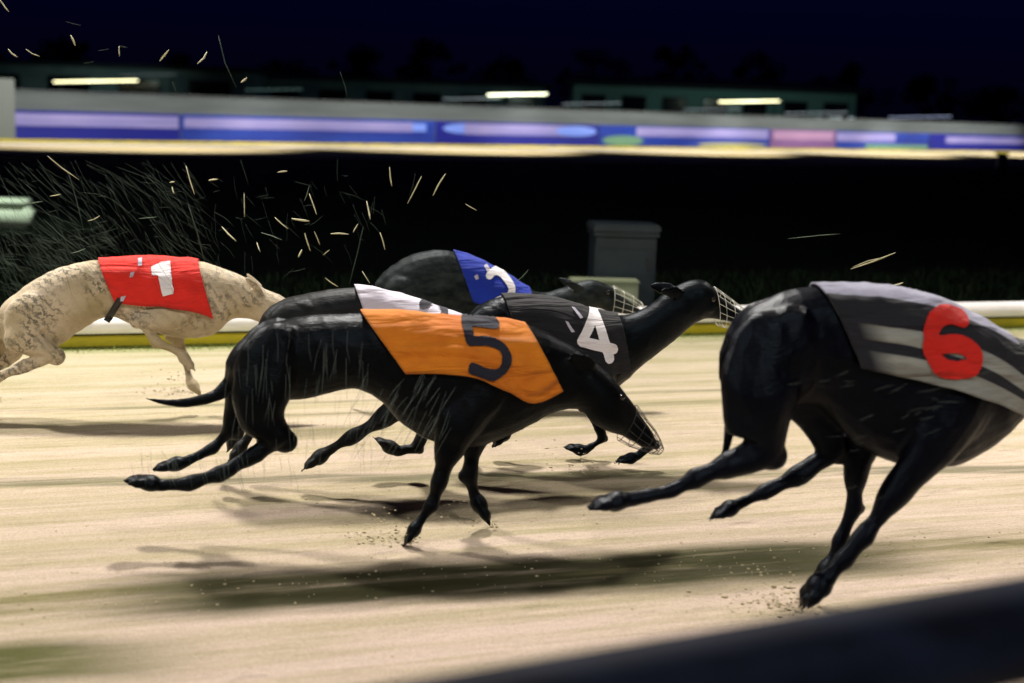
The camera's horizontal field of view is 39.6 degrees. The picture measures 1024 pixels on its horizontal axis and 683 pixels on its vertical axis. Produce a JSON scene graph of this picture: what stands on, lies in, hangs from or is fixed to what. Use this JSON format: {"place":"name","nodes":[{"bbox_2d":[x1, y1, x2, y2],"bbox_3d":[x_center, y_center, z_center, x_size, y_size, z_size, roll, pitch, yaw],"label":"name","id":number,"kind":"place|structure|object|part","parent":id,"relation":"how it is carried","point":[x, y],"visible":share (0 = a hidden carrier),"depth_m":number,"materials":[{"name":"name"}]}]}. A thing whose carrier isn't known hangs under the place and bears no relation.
{"place":"outdoors","nodes":[
{"label":"outdoors","id":0,"kind":"place"},
{"bbox_2d":[0,59,278,97],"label":"grandstand block","id":1,"kind":"structure","parent":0,"point":[187,80],"depth_m":83.72,"materials":[{"name":"black"}]},
{"bbox_2d":[0,73,19,88],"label":"window","id":2,"kind":"structure","parent":1,"relation":"in","point":[16,77],"depth_m":83.70,"materials":[{"name":"black"}]},
{"bbox_2d":[47,75,89,91],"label":"window","id":3,"kind":"structure","parent":1,"relation":"in","point":[66,86],"depth_m":83.74,"materials":[{"name":"black"}]},
{"bbox_2d":[118,78,160,93],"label":"window","id":4,"kind":"structure","parent":1,"relation":"in","point":[144,86],"depth_m":83.74,"materials":[{"name":"black glass"}]},
{"bbox_2d":[189,80,230,96],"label":"window","id":5,"kind":"structure","parent":1,"relation":"in","point":[196,87],"depth_m":83.74,"materials":[{"name":"black glass"}]},
{"bbox_2d":[0,22,414,299],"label":"grass spray","id":6,"kind":"object","parent":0,"point":[65,256],"depth_m":5.39,"materials":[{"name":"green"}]},
{"bbox_2d":[292,218,308,221],"bbox_3d":[-0.699,-0.401,4.698,0.064,0.009,0.007,5,10,16],"label":"flying straw","id":7,"kind":"object","parent":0,"point":[300,220],"visible":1,"depth_m":4.70,"materials":[{"name":"beige plant"}]},
{"bbox_2d":[268,74,552,107],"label":"grandstand block","id":8,"kind":"structure","parent":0,"point":[369,89],"depth_m":91.85,"materials":[{"name":"green"}]},
{"bbox_2d":[271,87,299,98],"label":"window","id":9,"kind":"structure","parent":8,"relation":"in","point":[285,94],"depth_m":91.88,"materials":[{"name":"black glass"}]},
{"bbox_2d":[318,89,346,100],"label":"window","id":10,"kind":"structure","parent":8,"relation":"in","point":[324,94],"depth_m":91.88,"materials":[{"name":"black glass"}]},
{"bbox_2d":[366,90,393,101],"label":"window","id":11,"kind":"structure","parent":8,"relation":"in","point":[371,96],"depth_m":91.88,"materials":[{"name":"black glass"}]},
{"bbox_2d":[413,92,440,103],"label":"window","id":12,"kind":"structure","parent":8,"relation":"in","point":[418,97],"depth_m":91.88,"materials":[{"name":"black glass"}]},
{"bbox_2d":[460,94,487,105],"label":"window","id":13,"kind":"structure","parent":8,"relation":"in","point":[483,102],"depth_m":91.88,"materials":[{"name":"black glass"}]},
{"bbox_2d":[507,95,534,106],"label":"window","id":14,"kind":"structure","parent":8,"relation":"in","point":[512,101],"depth_m":91.88,"materials":[{"name":"black glass"}]},
{"bbox_2d":[433,173,445,194],"bbox_3d":[-0.260,-0.561,5.090,0.045,0.081,0.007,2,9,0],"label":"flying straw","id":15,"kind":"object","parent":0,"point":[438,184],"visible":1,"depth_m":5.09,"materials":[{"name":"beige plant"}]},
{"bbox_2d":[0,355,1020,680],"bbox_3d":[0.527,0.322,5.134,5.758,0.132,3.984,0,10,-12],"label":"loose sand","id":16,"kind":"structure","parent":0,"point":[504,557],"depth_m":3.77,"materials":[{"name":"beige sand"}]},
{"bbox_2d":[0,327,1023,682],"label":"track","id":17,"kind":"structure","parent":0,"point":[82,433],"depth_m":3.99,"materials":[{"name":"beige sand"}]},
{"bbox_2d":[0,255,284,394],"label":"greyhound","id":18,"kind":"object","parent":17,"relation":"on","point":[44,317],"visible":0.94,"depth_m":5.16,"materials":[{"name":"fur"}]},
{"bbox_2d":[226,284,461,471],"bbox_3d":[-0.267,0.108,4.467,1.242,0.576,0.238,0,9,-10],"label":"greyhound","id":19,"kind":"object","parent":17,"relation":"on","point":[356,298],"visible":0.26,"depth_m":4.36,"materials":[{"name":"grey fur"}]},
{"bbox_2d":[124,309,663,547],"bbox_3d":[-0.298,0.232,3.913,1.488,0.647,0.263,0,9,-10],"label":"greyhound","id":20,"kind":"object","parent":17,"relation":"on","point":[505,377],"visible":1,"depth_m":3.82,"materials":[{"name":"black fur"}]},
{"bbox_2d":[375,250,644,314],"bbox_3d":[-0.045,0.046,5.722,1.186,0.828,0.229,0,9,-10],"label":"greyhound","id":21,"kind":"object","parent":17,"relation":"on","point":[461,282],"visible":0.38,"depth_m":5.59,"materials":[{"name":"fur"}]},
{"bbox_2d":[59,324,1023,353],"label":"rail","id":22,"kind":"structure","parent":17,"relation":"on","point":[212,345],"depth_m":6.86,"materials":[{"name":"green"}]},
{"bbox_2d":[131,333,996,510],"bbox_3d":[0.060,0.219,3.413,2.058,0.478,0.382,5,10,18],"label":"sand spray","id":23,"kind":"object","parent":17,"relation":"on","point":[379,422],"visible":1,"depth_m":3.60,"materials":[{"name":"grey"}]},
{"bbox_2d":[469,279,743,464],"bbox_3d":[0.178,0.170,4.803,1.280,0.776,0.246,0,9,-10],"label":"greyhound","id":24,"kind":"object","parent":17,"relation":"on","point":[620,349],"visible":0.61,"depth_m":4.75,"materials":[{"name":"black fur"}]},
{"bbox_2d":[393,577,1023,682],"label":"rail","id":25,"kind":"object","parent":17,"relation":"on","point":[971,634],"depth_m":1.31,"materials":[{"name":"black"}]},
{"bbox_2d":[587,282,1023,609],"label":"greyhound","id":26,"kind":"object","parent":17,"relation":"on","point":[872,339],"visible":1,"depth_m":3.30,"materials":[{"name":"black fur"}]},
{"bbox_2d":[0,154,1023,347],"bbox_3d":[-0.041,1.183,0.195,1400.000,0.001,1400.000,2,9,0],"label":"infield ground","id":27,"kind":"structure","parent":0,"point":[531,216],"depth_m":16.10,"materials":[{"name":"black plant"}]},
{"bbox_2d":[0,197,35,227],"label":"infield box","id":28,"kind":"object","parent":27,"relation":"on","point":[21,220],"visible":0.9,"depth_m":12.57,"materials":[{"name":"grey"}]},
{"bbox_2d":[31,34,92,62],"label":"night tree","id":29,"kind":"object","parent":27,"relation":"on","point":[80,48],"visible":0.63,"depth_m":134.90,"materials":[{"name":"black plant"}]},
{"bbox_2d":[52,79,139,92],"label":"strip lamp","id":30,"kind":"object","parent":27,"relation":"on","point":[106,80],"visible":0.78,"depth_m":77.98,"materials":[{"name":"white"}]},
{"bbox_2d":[123,74,175,94],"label":"strip lamp","id":31,"kind":"object","parent":27,"relation":"on","point":[152,74],"visible":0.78,"depth_m":78.11,"materials":[{"name":"white"}]},
{"bbox_2d":[244,89,298,98],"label":"strip lamp","id":32,"kind":"object","parent":27,"relation":"on","point":[273,89],"visible":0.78,"depth_m":78.01,"materials":[{"name":"white"}]},
{"bbox_2d":[326,43,386,77],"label":"night tree","id":33,"kind":"object","parent":27,"relation":"on","point":[362,59],"visible":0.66,"depth_m":131.22,"materials":[{"name":"black plant"}]},
{"bbox_2d":[393,36,466,79],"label":"night tree","id":34,"kind":"object","parent":27,"relation":"on","point":[426,51],"visible":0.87,"depth_m":130.25,"materials":[{"name":"black plant"}]},
{"bbox_2d":[441,98,496,105],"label":"strip lamp","id":35,"kind":"object","parent":27,"relation":"on","point":[469,98],"visible":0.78,"depth_m":78.00,"materials":[{"name":"white metal"}]},
{"bbox_2d":[465,52,536,82],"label":"night tree","id":36,"kind":"object","parent":27,"relation":"on","point":[514,72],"visible":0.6,"depth_m":129.89,"materials":[{"name":"black plant"}]},
{"bbox_2d":[0,78,1023,150],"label":"perimeter fence","id":37,"kind":"object","parent":27,"relation":"on","point":[12,99],"visible":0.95,"depth_m":41.05,"materials":[{"name":"blue"}]},
{"bbox_2d":[15,110,179,140],"bbox_3d":[-11.865,-5.079,33.244,9.051,0.670,0.030,-6,12,-41],"label":"advertising board","id":38,"kind":"object","parent":37,"relation":"attached to","point":[35,124],"visible":1,"depth_m":34.71,"materials":[{"name":"blue plastic"}]},
{"bbox_2d":[181,114,434,143],"bbox_3d":[-5.343,-5.779,38.879,8.178,0.670,0.040,-6,12,-41],"label":"advertising board","id":39,"kind":"object","parent":37,"relation":"attached to","point":[255,128],"visible":1,"depth_m":38.60,"materials":[{"name":"blue plastic"}]},
{"bbox_2d":[435,121,597,145],"bbox_3d":[0.266,-6.380,43.723,6.613,0.670,0.038,-6,12,-41],"label":"advertising board","id":40,"kind":"object","parent":37,"relation":"attached to","point":[482,133],"visible":1,"depth_m":43.55,"materials":[{"name":"blue plastic"}]},
{"bbox_2d":[598,125,769,147],"bbox_3d":[6.059,-7.002,48.730,8.658,0.670,0.038,-6,12,-41],"label":"advertising board","id":41,"kind":"object","parent":37,"relation":"attached to","point":[646,136],"visible":1,"depth_m":48.47,"materials":[{"name":"blue plastic"}]},
{"bbox_2d":[769,129,835,148],"bbox_3d":[10.835,-7.515,52.863,3.903,0.670,0.034,-6,12,-41],"label":"advertising board","id":42,"kind":"object","parent":37,"relation":"attached to","point":[813,139],"visible":1,"depth_m":52.80,"materials":[{"name":"pink plastic"}]},
{"bbox_2d":[835,131,928,149],"bbox_3d":[14.703,-7.930,56.204,6.230,0.670,0.039,-6,12,-41],"label":"advertising board","id":43,"kind":"object","parent":37,"relation":"attached to","point":[878,140],"visible":1,"depth_m":56.08,"materials":[{"name":"blue plastic"}]},
{"bbox_2d":[928,133,1023,150],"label":"advertising board","id":44,"kind":"object","parent":37,"relation":"attached to","point":[975,142],"visible":1,"depth_m":60.57,"materials":[{"name":"blue plastic"}]},
{"bbox_2d":[486,92,548,107],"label":"strip lamp","id":45,"kind":"object","parent":27,"relation":"on","point":[538,93],"visible":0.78,"depth_m":77.98,"materials":[{"name":"white"}]},
{"bbox_2d":[58,301,1023,347],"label":"rail","id":46,"kind":"object","parent":27,"relation":"on","point":[983,309],"visible":0.24,"depth_m":6.94,"materials":[{"name":"white paint"}]},
{"bbox_2d":[561,103,615,109],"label":"strip lamp","id":47,"kind":"object","parent":27,"relation":"on","point":[586,103],"visible":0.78,"depth_m":77.99,"materials":[{"name":"white metal"}]},
{"bbox_2d":[553,46,633,98],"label":"night tree","id":48,"kind":"object","parent":27,"relation":"on","point":[593,65],"visible":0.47,"depth_m":128.94,"materials":[{"name":"black plant"}]},
{"bbox_2d":[568,277,639,306],"bbox_3d":[0.537,-0.260,8.403,0.408,0.222,0.150,1,9,-4],"label":"pale case","id":49,"kind":"object","parent":27,"relation":"on","point":[630,286],"visible":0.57,"depth_m":8.34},
{"bbox_2d":[586,220,660,306],"bbox_3d":[0.668,-0.459,8.681,0.409,0.533,0.320,1,9,-6],"label":"control cabinet","id":50,"kind":"object","parent":27,"relation":"on","point":[622,249],"visible":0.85,"depth_m":8.54,"materials":[{"name":"black metal"}]},
{"bbox_3d":[0.677,-0.386,8.548,0.333,0.333,0.024,1,9,-6],"label":"door","id":51,"kind":"part","parent":50,"relation":"part of","materials":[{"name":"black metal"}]},
{"bbox_2d":[640,44,717,79],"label":"night tree","id":52,"kind":"object","parent":27,"relation":"on","point":[667,53],"visible":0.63,"depth_m":127.45,"materials":[{"name":"black plant"}]},
{"bbox_2d":[683,108,741,114],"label":"strip lamp","id":53,"kind":"object","parent":27,"relation":"on","point":[707,109],"visible":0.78,"depth_m":78.00,"materials":[{"name":"white metal"}]},
{"bbox_2d":[717,99,780,115],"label":"strip lamp","id":54,"kind":"object","parent":27,"relation":"on","point":[774,101],"visible":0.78,"depth_m":77.98,"materials":[{"name":"white"}]},
{"bbox_2d":[731,49,788,81],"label":"night tree","id":55,"kind":"object","parent":27,"relation":"on","point":[761,59],"visible":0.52,"depth_m":126.87,"materials":[{"name":"black plant"}]},
{"bbox_2d":[784,112,846,116],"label":"strip lamp","id":56,"kind":"object","parent":27,"relation":"on","point":[816,112],"visible":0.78,"depth_m":78.00,"materials":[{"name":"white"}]},
{"bbox_2d":[809,60,876,116],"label":"night tree","id":57,"kind":"object","parent":27,"relation":"on","point":[846,75],"visible":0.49,"depth_m":125.37,"materials":[{"name":"black plant"}]},
{"bbox_2d":[889,116,950,121],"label":"strip lamp","id":58,"kind":"object","parent":27,"relation":"on","point":[917,116],"visible":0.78,"depth_m":78.00,"materials":[{"name":"white metal"}]},
{"bbox_2d":[874,71,975,121],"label":"night tree","id":59,"kind":"object","parent":27,"relation":"on","point":[920,94],"visible":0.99,"depth_m":125.09,"materials":[{"name":"black plant"}]},
{"bbox_2d":[961,82,1023,123],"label":"night tree","id":60,"kind":"object","parent":27,"relation":"on","point":[989,104],"visible":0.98,"depth_m":124.34,"materials":[{"name":"black plant"}]},
{"bbox_2d":[995,153,1009,168],"bbox_3d":[13.498,-4.980,39.193,0.340,0.430,0.260,2,9,0],"label":"marker post","id":61,"kind":"object","parent":27,"relation":"on","point":[1001,160],"visible":1,"depth_m":39.10,"materials":[{"name":"black metal"}]},
{"bbox_2d":[0,142,1023,167],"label":"track","id":62,"kind":"structure","parent":0,"point":[946,159],"depth_m":37.00,"materials":[{"name":"beige sand"}]},
{"bbox_2d":[0,139,1023,153],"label":"kerb","id":63,"kind":"structure","parent":62,"relation":"on","point":[355,144],"depth_m":40.67,"materials":[{"name":"yellow paint"}]},
{"bbox_2d":[0,0,1023,124],"label":"sky","id":64,"kind":"structure","parent":0,"point":[977,43],"materials":[{"name":"black"}]},
{"bbox_2d":[562,74,867,118],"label":"grandstand block","id":65,"kind":"structure","parent":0,"point":[650,94],"depth_m":87.94,"materials":[{"name":"teal"}]},
{"bbox_2d":[581,94,605,109],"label":"window","id":66,"kind":"structure","parent":65,"relation":"in","point":[586,98],"depth_m":87.95,"materials":[{"name":"black glass"}]},
{"bbox_2d":[621,95,645,110],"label":"window","id":67,"kind":"structure","parent":65,"relation":"in","point":[629,103],"depth_m":87.97,"materials":[{"name":"black glass"}]},
{"bbox_2d":[662,97,686,112],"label":"window","id":68,"kind":"structure","parent":65,"relation":"in","point":[669,104],"depth_m":87.97,"materials":[{"name":"black glass"}]},
{"bbox_2d":[702,98,726,113],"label":"window","id":69,"kind":"structure","parent":65,"relation":"in","point":[713,106],"depth_m":87.97,"materials":[{"name":"black glass"}]},
{"bbox_2d":[742,102,766,115],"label":"window","id":70,"kind":"structure","parent":65,"relation":"in","point":[749,108],"depth_m":87.97,"materials":[{"name":"black glass"}]},
{"bbox_2d":[783,101,807,116],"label":"window","id":71,"kind":"structure","parent":65,"relation":"in","point":[791,107],"depth_m":87.95,"materials":[{"name":"black glass"}]},
{"bbox_2d":[823,102,847,117],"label":"window","id":72,"kind":"structure","parent":65,"relation":"in","point":[828,107],"depth_m":87.95,"materials":[{"name":"black glass"}]},
{"bbox_2d":[851,253,893,268],"bbox_3d":[1.207,-0.269,4.746,0.162,0.058,0.008,-1,10,-15],"label":"flying straw","id":73,"kind":"object","parent":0,"point":[872,261],"visible":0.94,"depth_m":4.74,"materials":[{"name":"beige plant"}]}
]}

